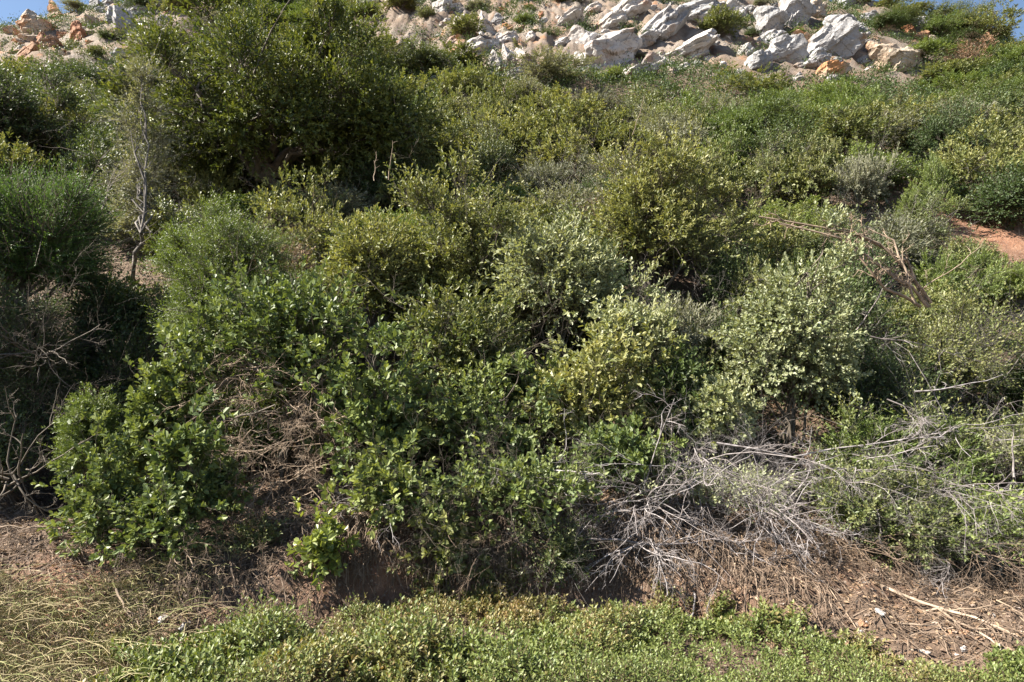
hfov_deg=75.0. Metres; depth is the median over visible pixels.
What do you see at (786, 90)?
lime shrub
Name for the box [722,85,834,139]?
dark shrub
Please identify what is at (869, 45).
boulder
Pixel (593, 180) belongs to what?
dark shrub
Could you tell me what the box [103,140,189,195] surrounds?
grey shrub
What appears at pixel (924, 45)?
lime shrub
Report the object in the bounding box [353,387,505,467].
olive shrub
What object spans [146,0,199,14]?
olive shrub
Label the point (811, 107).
fine leaved shrub
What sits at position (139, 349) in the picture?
shrub
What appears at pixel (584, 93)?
olive shrub
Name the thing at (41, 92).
olive shrub
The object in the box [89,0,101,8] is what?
boulder
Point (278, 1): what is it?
dark shrub
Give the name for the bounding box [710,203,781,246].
olive shrub
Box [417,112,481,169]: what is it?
olive shrub
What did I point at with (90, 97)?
thorny shrub
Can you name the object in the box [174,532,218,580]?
dry stick
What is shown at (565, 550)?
leafy shrub
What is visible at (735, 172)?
olive shrub
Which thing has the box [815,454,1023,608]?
thorny shrub
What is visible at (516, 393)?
fine leaved shrub
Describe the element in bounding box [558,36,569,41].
rock
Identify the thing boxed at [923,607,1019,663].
fallen stick
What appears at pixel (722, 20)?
olive shrub
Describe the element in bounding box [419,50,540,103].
olive shrub
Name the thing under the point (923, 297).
dead bough
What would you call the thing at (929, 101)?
olive shrub
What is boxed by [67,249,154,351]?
dark shrub
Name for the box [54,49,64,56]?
rock
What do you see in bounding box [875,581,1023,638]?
fallen stick
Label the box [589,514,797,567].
dead branch
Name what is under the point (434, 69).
olive shrub
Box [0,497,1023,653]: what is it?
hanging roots
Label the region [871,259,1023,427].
thorny shrub
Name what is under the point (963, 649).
stone
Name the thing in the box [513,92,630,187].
olive shrub
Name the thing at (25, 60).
olive shrub
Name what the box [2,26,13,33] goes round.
boulder
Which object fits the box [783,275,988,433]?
thorny shrub
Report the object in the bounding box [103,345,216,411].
olive shrub
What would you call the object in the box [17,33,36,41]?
boulder
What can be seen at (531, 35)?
boulder
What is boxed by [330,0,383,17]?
lime shrub
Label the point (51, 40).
boulder
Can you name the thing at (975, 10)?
thorny shrub
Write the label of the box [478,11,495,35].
boulder
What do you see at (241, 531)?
dry brush
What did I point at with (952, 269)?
dead branch
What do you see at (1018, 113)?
lime shrub
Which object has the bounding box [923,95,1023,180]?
olive shrub
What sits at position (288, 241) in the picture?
thorny shrub
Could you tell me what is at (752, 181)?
thorny shrub
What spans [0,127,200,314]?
feathery tree
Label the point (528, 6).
olive shrub
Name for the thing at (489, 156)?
thorny shrub
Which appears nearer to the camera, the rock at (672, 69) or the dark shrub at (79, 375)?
the dark shrub at (79, 375)
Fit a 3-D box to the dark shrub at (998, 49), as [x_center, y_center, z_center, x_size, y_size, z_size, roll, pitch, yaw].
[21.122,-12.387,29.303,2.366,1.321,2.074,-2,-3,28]
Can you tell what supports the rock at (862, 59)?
on the ground at (1008, 240)
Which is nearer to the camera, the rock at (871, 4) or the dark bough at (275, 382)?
the dark bough at (275, 382)
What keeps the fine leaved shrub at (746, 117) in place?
on the ground at (1008, 240)
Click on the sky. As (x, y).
(8, 8)
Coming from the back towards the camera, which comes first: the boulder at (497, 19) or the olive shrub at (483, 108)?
the boulder at (497, 19)
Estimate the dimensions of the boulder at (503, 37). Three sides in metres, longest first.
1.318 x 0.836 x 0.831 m
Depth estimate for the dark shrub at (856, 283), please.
8.95 m
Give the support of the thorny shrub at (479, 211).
on the ground at (1008, 240)
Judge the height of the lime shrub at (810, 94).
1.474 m
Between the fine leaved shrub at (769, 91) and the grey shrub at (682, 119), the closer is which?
the grey shrub at (682, 119)
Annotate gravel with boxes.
[3,449,1023,681]
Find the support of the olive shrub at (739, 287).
on the ground at (1008, 240)
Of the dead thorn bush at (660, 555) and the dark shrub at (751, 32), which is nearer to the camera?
the dead thorn bush at (660, 555)
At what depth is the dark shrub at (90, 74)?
23.34 m
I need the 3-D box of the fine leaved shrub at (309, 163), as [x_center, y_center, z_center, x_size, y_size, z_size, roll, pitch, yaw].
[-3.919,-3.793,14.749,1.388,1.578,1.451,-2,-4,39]
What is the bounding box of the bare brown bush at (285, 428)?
[136,321,375,577]
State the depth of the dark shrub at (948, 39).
30.15 m
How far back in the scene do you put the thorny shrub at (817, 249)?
11.60 m
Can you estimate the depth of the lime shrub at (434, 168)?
14.59 m
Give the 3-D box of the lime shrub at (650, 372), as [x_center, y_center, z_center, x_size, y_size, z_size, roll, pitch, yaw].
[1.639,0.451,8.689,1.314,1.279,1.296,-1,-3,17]
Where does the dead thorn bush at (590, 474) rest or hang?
on the ground at (1008, 240)
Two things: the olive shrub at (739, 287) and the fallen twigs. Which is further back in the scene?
the olive shrub at (739, 287)
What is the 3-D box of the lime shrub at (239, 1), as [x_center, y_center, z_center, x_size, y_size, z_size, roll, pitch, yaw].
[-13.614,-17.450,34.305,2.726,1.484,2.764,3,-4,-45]
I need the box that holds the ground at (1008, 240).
[0,0,1023,681]
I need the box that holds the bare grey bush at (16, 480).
[0,383,102,531]
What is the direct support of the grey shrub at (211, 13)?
on the ground at (1008, 240)
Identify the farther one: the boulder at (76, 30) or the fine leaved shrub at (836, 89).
the boulder at (76, 30)
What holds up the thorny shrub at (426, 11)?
on the ground at (1008, 240)
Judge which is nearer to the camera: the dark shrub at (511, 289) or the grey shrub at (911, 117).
the dark shrub at (511, 289)
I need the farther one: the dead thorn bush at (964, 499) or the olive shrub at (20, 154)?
the olive shrub at (20, 154)
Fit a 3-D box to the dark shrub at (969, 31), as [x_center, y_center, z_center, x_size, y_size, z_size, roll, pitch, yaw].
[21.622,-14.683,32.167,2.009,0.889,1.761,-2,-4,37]
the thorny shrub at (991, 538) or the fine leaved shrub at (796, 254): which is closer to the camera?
the thorny shrub at (991, 538)
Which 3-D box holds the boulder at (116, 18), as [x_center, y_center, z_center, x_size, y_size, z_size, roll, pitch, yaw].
[-18.966,-15.405,32.777,1.021,2.110,1.042,-21,0,-18]
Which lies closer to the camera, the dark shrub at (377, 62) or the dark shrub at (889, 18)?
the dark shrub at (377, 62)
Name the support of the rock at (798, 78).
on the ground at (1008, 240)
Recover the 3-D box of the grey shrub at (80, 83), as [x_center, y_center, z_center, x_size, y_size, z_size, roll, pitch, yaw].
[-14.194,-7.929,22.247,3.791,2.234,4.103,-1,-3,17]
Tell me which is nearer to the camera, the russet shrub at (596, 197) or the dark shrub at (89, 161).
the russet shrub at (596, 197)
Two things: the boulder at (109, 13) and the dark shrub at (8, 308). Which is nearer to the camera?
the dark shrub at (8, 308)
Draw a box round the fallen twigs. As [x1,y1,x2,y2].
[0,430,1023,670]
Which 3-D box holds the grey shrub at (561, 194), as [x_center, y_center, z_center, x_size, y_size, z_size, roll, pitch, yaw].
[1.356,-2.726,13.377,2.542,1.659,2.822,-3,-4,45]
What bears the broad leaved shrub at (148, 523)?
on the ground at (1008, 240)
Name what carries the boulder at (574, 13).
on the ground at (1008, 240)
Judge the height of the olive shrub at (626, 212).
3.798 m
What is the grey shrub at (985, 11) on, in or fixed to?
on the ground at (1008, 240)
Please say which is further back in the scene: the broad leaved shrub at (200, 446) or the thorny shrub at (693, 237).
the thorny shrub at (693, 237)
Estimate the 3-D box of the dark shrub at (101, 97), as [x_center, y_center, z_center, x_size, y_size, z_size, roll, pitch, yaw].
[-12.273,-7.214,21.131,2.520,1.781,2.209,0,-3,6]
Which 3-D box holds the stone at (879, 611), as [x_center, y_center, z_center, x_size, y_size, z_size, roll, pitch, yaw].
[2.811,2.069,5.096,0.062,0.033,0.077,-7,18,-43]
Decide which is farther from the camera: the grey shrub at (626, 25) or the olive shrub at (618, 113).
the grey shrub at (626, 25)
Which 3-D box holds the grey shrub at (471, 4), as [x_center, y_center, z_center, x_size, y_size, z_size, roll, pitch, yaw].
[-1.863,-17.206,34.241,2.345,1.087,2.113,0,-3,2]
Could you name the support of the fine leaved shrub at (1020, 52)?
on the ground at (1008, 240)
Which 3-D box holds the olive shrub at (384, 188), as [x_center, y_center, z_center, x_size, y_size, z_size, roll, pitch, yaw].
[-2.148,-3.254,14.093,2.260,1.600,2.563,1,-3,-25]
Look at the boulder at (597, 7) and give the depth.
32.73 m
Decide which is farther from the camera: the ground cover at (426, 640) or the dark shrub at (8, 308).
the dark shrub at (8, 308)
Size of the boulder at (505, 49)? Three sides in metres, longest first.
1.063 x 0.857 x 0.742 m
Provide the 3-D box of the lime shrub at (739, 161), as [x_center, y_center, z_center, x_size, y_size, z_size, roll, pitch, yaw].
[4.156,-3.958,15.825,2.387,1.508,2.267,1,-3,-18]
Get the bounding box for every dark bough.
[217,404,279,424]
[229,346,281,386]
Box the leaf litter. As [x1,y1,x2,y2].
[0,335,1023,681]
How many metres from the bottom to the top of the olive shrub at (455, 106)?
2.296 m
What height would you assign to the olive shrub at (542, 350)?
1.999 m
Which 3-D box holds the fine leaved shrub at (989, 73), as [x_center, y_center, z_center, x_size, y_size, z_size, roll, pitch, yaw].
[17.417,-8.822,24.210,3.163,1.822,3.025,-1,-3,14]
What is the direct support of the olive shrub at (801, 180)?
on the ground at (1008, 240)
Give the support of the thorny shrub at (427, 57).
on the ground at (1008, 240)
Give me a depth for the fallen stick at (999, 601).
5.22 m
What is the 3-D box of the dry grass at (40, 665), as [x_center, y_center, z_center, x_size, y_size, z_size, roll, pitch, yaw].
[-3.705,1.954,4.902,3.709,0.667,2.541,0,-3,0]
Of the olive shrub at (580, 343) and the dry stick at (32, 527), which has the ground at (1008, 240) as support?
the olive shrub at (580, 343)
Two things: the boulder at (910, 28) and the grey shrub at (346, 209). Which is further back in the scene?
the boulder at (910, 28)
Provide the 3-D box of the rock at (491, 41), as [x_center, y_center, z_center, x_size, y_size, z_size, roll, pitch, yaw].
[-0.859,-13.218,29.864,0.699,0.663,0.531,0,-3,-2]
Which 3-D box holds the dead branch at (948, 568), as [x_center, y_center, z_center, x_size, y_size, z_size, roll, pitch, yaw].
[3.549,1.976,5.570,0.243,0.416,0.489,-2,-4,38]
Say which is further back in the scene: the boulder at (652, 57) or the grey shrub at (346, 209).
the boulder at (652, 57)
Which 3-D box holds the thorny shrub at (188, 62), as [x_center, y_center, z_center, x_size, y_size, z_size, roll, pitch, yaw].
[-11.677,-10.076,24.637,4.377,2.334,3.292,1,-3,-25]
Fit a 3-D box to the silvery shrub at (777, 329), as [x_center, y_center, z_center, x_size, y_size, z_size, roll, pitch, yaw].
[3.224,-0.095,7.780,1.866,3.127,1.813,0,-3,0]
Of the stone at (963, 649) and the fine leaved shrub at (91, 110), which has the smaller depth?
the stone at (963, 649)
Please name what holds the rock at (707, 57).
on the ground at (1008, 240)
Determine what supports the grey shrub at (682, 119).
on the ground at (1008, 240)
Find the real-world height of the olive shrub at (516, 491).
1.833 m
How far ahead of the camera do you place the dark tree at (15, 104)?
15.72 m
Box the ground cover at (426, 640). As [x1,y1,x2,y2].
[61,536,1023,681]
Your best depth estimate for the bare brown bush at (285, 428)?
6.61 m
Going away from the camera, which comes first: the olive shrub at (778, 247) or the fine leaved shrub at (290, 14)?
the olive shrub at (778, 247)
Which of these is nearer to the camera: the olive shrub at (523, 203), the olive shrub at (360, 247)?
the olive shrub at (360, 247)
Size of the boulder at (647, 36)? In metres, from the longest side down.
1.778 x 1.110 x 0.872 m
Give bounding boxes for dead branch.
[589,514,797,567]
[689,592,695,616]
[717,416,960,461]
[808,497,903,562]
[856,270,903,329]
[856,530,944,595]
[870,332,980,371]
[887,399,963,437]
[914,374,1002,391]
[919,240,985,293]
[923,549,953,602]
[1011,429,1017,476]
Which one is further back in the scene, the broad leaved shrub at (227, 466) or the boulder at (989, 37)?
the boulder at (989, 37)
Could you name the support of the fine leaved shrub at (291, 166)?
on the ground at (1008, 240)
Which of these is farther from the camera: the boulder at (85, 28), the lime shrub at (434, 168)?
the boulder at (85, 28)
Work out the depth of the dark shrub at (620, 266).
10.30 m
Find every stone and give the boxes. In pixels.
[178,622,187,631]
[858,619,867,626]
[874,608,885,615]
[958,628,969,634]
[960,645,966,652]
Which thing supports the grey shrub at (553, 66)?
on the ground at (1008, 240)
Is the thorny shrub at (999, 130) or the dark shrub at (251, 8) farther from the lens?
the dark shrub at (251, 8)
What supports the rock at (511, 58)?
on the ground at (1008, 240)
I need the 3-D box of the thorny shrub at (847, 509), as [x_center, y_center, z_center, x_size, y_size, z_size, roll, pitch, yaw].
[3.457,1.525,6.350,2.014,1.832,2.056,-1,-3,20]
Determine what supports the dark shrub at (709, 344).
on the ground at (1008, 240)
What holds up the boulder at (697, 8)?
on the ground at (1008, 240)
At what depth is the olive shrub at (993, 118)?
17.46 m
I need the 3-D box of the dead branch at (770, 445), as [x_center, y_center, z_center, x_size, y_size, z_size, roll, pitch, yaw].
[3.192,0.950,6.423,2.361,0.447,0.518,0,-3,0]
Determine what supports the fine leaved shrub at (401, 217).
on the ground at (1008, 240)
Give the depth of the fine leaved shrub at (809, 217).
12.86 m
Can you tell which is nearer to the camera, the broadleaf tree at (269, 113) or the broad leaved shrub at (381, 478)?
the broad leaved shrub at (381, 478)
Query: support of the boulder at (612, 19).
on the ground at (1008, 240)
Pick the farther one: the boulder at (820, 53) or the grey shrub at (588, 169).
the boulder at (820, 53)
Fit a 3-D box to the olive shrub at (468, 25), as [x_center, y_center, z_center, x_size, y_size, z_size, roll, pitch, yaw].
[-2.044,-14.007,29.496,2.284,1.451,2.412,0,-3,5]
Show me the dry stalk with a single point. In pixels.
(390, 159)
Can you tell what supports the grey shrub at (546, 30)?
on the ground at (1008, 240)
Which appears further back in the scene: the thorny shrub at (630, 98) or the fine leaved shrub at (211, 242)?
the thorny shrub at (630, 98)
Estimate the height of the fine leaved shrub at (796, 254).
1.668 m
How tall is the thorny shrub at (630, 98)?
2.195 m
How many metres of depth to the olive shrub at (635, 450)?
6.34 m
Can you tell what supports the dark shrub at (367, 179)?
on the ground at (1008, 240)
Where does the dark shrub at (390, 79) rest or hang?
on the ground at (1008, 240)
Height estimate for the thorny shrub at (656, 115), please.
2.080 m
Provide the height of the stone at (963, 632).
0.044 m
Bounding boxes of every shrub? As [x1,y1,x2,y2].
[0,45,45,72]
[0,53,56,84]
[0,118,80,191]
[0,233,152,482]
[0,262,100,442]
[0,371,81,504]
[5,70,49,95]
[7,356,98,442]
[15,14,102,71]
[15,54,113,89]
[19,80,114,166]
[24,71,56,156]
[24,80,62,114]
[30,397,147,561]
[35,167,108,220]
[36,48,125,112]
[36,257,149,400]
[36,381,124,503]
[38,63,109,106]
[40,61,161,144]
[44,128,144,190]
[44,379,143,510]
[48,0,93,12]
[53,114,134,165]
[53,422,271,606]
[61,103,180,217]
[63,297,187,417]
[67,87,150,128]
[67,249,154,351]
[77,85,155,110]
[82,42,106,57]
[92,26,127,39]
[94,55,173,88]
[94,179,212,250]
[99,41,136,62]
[100,324,207,487]
[102,19,208,61]
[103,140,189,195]
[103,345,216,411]
[104,47,176,69]
[116,0,160,9]
[120,192,211,259]
[121,268,201,351]
[123,154,252,271]
[124,290,263,361]
[128,24,206,81]
[128,382,237,556]
[132,188,313,413]
[138,219,388,492]
[138,296,260,458]
[142,206,240,283]
[145,11,195,38]
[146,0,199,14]
[169,143,265,194]
[174,144,261,218]
[175,10,215,35]
[192,7,228,22]
[192,445,263,539]
[194,389,291,481]
[203,188,302,226]
[209,0,241,7]
[210,12,251,27]
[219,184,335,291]
[220,0,270,10]
[232,368,347,424]
[233,0,287,23]
[233,145,262,189]
[236,203,317,269]
[237,162,382,270]
[238,141,356,237]
[244,280,447,484]
[251,138,319,195]
[257,23,300,49]
[267,260,328,292]
[268,0,292,4]
[270,0,308,15]
[277,245,330,292]
[278,168,389,226]
[282,6,316,25]
[284,496,361,590]
[288,224,456,334]
[297,280,381,362]
[301,141,356,196]
[303,400,449,568]
[305,0,363,25]
[306,199,425,373]
[323,200,451,256]
[328,356,435,414]
[329,141,446,211]
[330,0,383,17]
[336,25,403,80]
[339,0,421,73]
[344,287,441,353]
[351,271,581,458]
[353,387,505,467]
[355,5,407,57]
[360,132,568,348]
[364,155,471,214]
[377,0,419,10]
[379,71,403,100]
[379,434,537,607]
[383,29,466,75]
[386,118,436,176]
[387,374,615,563]
[392,297,565,480]
[394,57,502,98]
[407,188,474,222]
[408,86,442,107]
[410,80,455,136]
[414,4,435,19]
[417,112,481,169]
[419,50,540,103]
[422,35,493,70]
[422,154,491,197]
[426,288,542,406]
[429,66,514,128]
[440,89,542,152]
[441,95,534,186]
[442,1,487,36]
[452,65,489,81]
[452,196,528,242]
[455,79,531,127]
[455,175,546,213]
[456,445,651,622]
[458,86,570,171]
[464,0,495,11]
[464,62,557,106]
[471,205,679,370]
[472,227,557,348]
[482,199,582,255]
[483,56,555,97]
[493,29,609,84]
[495,157,615,218]
[496,171,570,231]
[500,84,612,156]
[501,351,599,449]
[504,70,594,115]
[508,128,588,201]
[510,11,535,23]
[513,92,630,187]
[513,312,688,460]
[514,276,596,367]
[520,186,682,262]
[524,3,536,9]
[525,81,622,129]
[533,390,718,511]
[540,285,689,439]
[542,26,561,35]
[542,290,612,366]
[543,90,812,309]
[549,156,680,263]
[556,102,682,161]
[561,134,638,190]
[562,161,629,207]
[563,83,678,128]
[564,71,624,114]
[579,227,640,305]
[592,65,627,82]
[596,356,882,584]
[597,327,686,412]
[604,78,695,122]
[609,91,731,155]
[616,83,695,138]
[623,20,637,28]
[623,322,760,427]
[625,342,744,463]
[628,254,746,364]
[631,132,687,193]
[635,50,648,57]
[639,90,724,137]
[649,206,723,261]
[652,179,722,217]
[658,79,722,122]
[659,139,746,173]
[669,369,764,482]
[679,117,751,211]
[684,75,767,113]
[686,304,747,375]
[688,1,756,37]
[694,225,782,327]
[695,203,811,284]
[697,96,776,145]
[698,118,752,178]
[698,197,885,454]
[700,57,794,94]
[708,174,828,265]
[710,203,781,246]
[713,237,798,327]
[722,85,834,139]
[727,132,870,215]
[731,105,856,174]
[736,88,826,203]
[737,84,811,109]
[738,194,838,247]
[738,258,871,399]
[742,24,760,36]
[751,326,1023,496]
[752,0,772,5]
[765,99,833,132]
[775,412,999,569]
[779,84,815,110]
[782,246,851,308]
[783,76,841,102]
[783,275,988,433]
[787,25,803,33]
[790,119,861,174]
[792,80,904,155]
[793,184,916,295]
[795,246,930,380]
[795,256,859,292]
[805,74,884,115]
[807,190,877,242]
[810,401,1002,495]
[812,217,900,302]
[813,82,883,123]
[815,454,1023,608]
[821,119,917,216]
[832,137,954,193]
[832,414,1023,599]
[833,85,954,150]
[850,194,963,287]
[854,282,1003,362]
[859,0,951,29]
[862,76,963,149]
[867,3,921,31]
[867,153,997,253]
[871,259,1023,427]
[872,0,918,8]
[876,259,1018,328]
[890,177,960,223]
[896,79,1015,123]
[899,89,1008,165]
[902,51,998,77]
[904,36,968,60]
[905,0,934,11]
[905,49,993,85]
[905,148,966,213]
[906,209,1022,282]
[912,246,1010,311]
[914,66,992,93]
[914,120,1023,203]
[920,9,966,36]
[920,83,971,102]
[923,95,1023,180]
[924,0,977,17]
[924,45,1022,105]
[928,32,973,54]
[932,0,985,31]
[935,8,1012,64]
[944,0,997,28]
[944,24,985,39]
[945,153,1023,232]
[948,67,1023,96]
[949,77,1023,124]
[953,100,1023,148]
[954,84,1023,127]
[955,51,1023,84]
[957,0,1023,39]
[959,111,1023,160]
[966,0,1005,28]
[971,252,1023,317]
[974,32,1023,67]
[974,41,1020,59]
[981,397,1023,427]
[983,341,1023,414]
[988,361,1023,485]
[989,39,1023,49]
[1000,149,1023,180]
[1005,103,1023,125]
[1006,32,1023,41]
[1009,85,1023,112]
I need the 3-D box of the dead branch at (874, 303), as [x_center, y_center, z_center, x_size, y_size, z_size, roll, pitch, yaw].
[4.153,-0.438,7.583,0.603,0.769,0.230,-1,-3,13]
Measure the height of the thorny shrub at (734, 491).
2.117 m
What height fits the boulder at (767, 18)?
2.102 m
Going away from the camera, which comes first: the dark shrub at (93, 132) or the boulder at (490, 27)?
the dark shrub at (93, 132)
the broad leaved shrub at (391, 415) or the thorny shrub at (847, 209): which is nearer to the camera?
the broad leaved shrub at (391, 415)
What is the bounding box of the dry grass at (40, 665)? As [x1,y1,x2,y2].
[0,530,257,681]
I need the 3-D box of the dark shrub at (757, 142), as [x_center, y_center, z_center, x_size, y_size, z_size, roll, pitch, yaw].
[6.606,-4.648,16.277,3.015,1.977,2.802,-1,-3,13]
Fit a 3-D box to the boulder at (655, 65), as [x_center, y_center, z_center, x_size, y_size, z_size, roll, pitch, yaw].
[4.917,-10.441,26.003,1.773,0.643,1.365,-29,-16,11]
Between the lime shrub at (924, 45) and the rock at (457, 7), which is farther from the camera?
the rock at (457, 7)
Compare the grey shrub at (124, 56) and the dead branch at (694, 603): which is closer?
the dead branch at (694, 603)
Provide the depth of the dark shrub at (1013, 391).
8.84 m
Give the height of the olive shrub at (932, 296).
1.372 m
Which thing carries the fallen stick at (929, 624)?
on the ground at (1008, 240)
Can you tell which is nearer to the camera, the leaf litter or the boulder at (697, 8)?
the leaf litter
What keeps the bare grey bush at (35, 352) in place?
on the ground at (1008, 240)
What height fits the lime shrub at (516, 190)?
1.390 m
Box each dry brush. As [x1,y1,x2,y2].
[0,520,140,591]
[59,494,217,599]
[106,518,242,617]
[159,540,278,612]
[166,458,338,623]
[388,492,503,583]
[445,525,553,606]
[801,496,943,602]
[925,540,1023,612]
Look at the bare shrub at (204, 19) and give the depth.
31.51 m
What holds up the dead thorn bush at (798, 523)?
on the ground at (1008, 240)
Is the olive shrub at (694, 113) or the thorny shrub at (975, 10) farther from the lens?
the thorny shrub at (975, 10)
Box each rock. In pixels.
[12,28,21,34]
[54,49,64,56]
[55,31,67,35]
[95,6,104,12]
[453,3,459,9]
[455,34,467,39]
[486,38,496,47]
[501,23,513,30]
[506,57,515,65]
[539,17,547,22]
[554,41,567,46]
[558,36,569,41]
[667,66,678,73]
[678,62,689,69]
[703,55,715,61]
[746,5,755,11]
[792,76,803,80]
[793,62,803,67]
[827,73,838,80]
[856,55,871,63]
[859,27,868,32]
[861,13,871,21]
[869,0,877,6]
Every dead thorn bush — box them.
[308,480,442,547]
[476,408,599,518]
[506,385,924,586]
[560,520,723,617]
[687,445,865,585]
[721,425,980,562]
[853,461,1023,551]
[857,342,1023,490]
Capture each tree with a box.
[0,54,104,162]
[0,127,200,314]
[40,1,223,285]
[86,0,460,191]
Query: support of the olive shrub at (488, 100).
on the ground at (1008, 240)
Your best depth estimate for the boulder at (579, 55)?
28.38 m
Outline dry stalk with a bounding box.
[388,140,396,179]
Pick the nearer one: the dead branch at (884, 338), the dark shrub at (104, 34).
the dead branch at (884, 338)
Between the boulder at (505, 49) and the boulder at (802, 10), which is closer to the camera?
the boulder at (505, 49)
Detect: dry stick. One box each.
[0,519,85,545]
[115,588,147,634]
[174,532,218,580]
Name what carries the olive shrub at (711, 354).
on the ground at (1008, 240)
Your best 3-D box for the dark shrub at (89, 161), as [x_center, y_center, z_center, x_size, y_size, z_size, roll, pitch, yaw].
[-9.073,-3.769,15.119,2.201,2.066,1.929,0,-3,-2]
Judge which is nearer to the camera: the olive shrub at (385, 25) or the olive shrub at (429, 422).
the olive shrub at (429, 422)
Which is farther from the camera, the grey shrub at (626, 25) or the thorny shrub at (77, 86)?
the grey shrub at (626, 25)
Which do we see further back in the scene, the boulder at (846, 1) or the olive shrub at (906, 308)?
the boulder at (846, 1)
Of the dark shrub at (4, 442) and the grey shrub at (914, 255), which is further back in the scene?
the grey shrub at (914, 255)
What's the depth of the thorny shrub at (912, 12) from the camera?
32.99 m
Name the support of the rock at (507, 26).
on the ground at (1008, 240)
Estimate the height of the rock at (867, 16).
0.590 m
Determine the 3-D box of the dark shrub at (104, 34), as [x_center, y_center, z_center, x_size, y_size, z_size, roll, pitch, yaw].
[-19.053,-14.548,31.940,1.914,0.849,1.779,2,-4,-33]
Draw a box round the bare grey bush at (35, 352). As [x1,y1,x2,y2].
[0,316,109,397]
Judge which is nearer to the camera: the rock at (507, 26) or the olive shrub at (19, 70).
the olive shrub at (19, 70)
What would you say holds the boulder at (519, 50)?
on the ground at (1008, 240)
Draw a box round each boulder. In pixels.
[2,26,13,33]
[10,38,24,44]
[15,9,36,33]
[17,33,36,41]
[17,40,39,57]
[22,27,32,33]
[31,18,53,34]
[36,32,62,48]
[47,0,61,17]
[69,20,86,40]
[82,26,94,34]
[84,14,104,26]
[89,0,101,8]
[101,0,119,7]
[105,5,112,23]
[110,48,129,57]
[112,4,135,34]
[127,3,149,16]
[432,0,453,12]
[439,18,451,26]
[446,35,455,44]
[460,35,487,54]
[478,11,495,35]
[488,49,502,69]
[491,13,503,25]
[496,31,518,43]
[501,44,515,61]
[502,67,522,79]
[515,46,534,67]
[526,30,535,42]
[556,6,583,26]
[567,25,602,43]
[574,51,595,68]
[584,1,601,15]
[584,27,641,70]
[594,9,626,29]
[611,0,651,18]
[622,62,659,79]
[637,4,691,40]
[639,30,661,47]
[642,52,666,68]
[662,28,719,58]
[682,0,729,22]
[726,0,749,18]
[736,42,754,56]
[744,49,773,69]
[753,5,789,35]
[756,29,786,44]
[766,33,809,63]
[778,0,816,27]
[791,29,811,40]
[802,47,831,67]
[807,17,866,57]
[810,0,827,18]
[816,59,852,78]
[823,13,856,25]
[834,0,853,8]
[864,10,877,16]
[865,41,879,51]
[868,43,926,72]
[877,13,895,33]
[901,23,915,35]
[913,30,930,40]
[914,16,929,29]
[983,32,995,42]
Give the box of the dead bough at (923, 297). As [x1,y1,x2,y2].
[751,209,932,307]
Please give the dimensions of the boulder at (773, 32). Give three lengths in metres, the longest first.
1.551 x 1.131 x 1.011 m
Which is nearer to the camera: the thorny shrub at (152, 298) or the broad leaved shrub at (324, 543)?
the broad leaved shrub at (324, 543)
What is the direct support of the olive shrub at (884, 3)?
on the ground at (1008, 240)
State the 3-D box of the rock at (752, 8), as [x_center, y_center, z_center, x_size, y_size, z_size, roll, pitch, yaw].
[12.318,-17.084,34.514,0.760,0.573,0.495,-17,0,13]
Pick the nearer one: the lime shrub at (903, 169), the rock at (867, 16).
the lime shrub at (903, 169)
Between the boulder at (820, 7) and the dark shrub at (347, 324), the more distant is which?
the boulder at (820, 7)
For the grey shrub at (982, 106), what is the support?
on the ground at (1008, 240)
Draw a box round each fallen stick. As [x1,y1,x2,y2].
[798,550,859,632]
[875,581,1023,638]
[891,596,953,629]
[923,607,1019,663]
[963,586,1023,620]
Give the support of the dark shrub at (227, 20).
on the ground at (1008, 240)
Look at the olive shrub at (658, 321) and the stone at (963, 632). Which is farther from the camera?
the olive shrub at (658, 321)
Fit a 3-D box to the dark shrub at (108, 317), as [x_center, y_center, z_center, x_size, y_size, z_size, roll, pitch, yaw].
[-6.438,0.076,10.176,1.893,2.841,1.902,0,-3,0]
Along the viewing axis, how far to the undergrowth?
25.47 m
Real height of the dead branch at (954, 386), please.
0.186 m
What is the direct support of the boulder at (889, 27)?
on the ground at (1008, 240)
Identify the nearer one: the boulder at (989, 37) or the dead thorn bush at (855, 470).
the dead thorn bush at (855, 470)
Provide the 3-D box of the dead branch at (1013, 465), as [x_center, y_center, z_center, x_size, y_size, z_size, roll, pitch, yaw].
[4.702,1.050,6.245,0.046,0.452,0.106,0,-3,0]
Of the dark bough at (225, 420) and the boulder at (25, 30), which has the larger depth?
the boulder at (25, 30)
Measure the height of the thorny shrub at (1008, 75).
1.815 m
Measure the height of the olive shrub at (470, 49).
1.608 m
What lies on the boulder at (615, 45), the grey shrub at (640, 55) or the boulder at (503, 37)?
the grey shrub at (640, 55)
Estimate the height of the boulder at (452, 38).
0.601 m
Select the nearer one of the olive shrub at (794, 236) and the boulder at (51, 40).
the olive shrub at (794, 236)
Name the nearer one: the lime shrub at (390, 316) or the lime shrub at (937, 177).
the lime shrub at (390, 316)
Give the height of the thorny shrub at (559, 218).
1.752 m
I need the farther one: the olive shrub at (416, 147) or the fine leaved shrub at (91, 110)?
the fine leaved shrub at (91, 110)
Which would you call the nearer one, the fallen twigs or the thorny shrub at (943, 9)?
the fallen twigs
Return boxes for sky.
[0,0,1023,42]
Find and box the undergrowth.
[0,0,1023,514]
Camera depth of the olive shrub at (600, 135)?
16.32 m
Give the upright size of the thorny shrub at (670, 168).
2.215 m

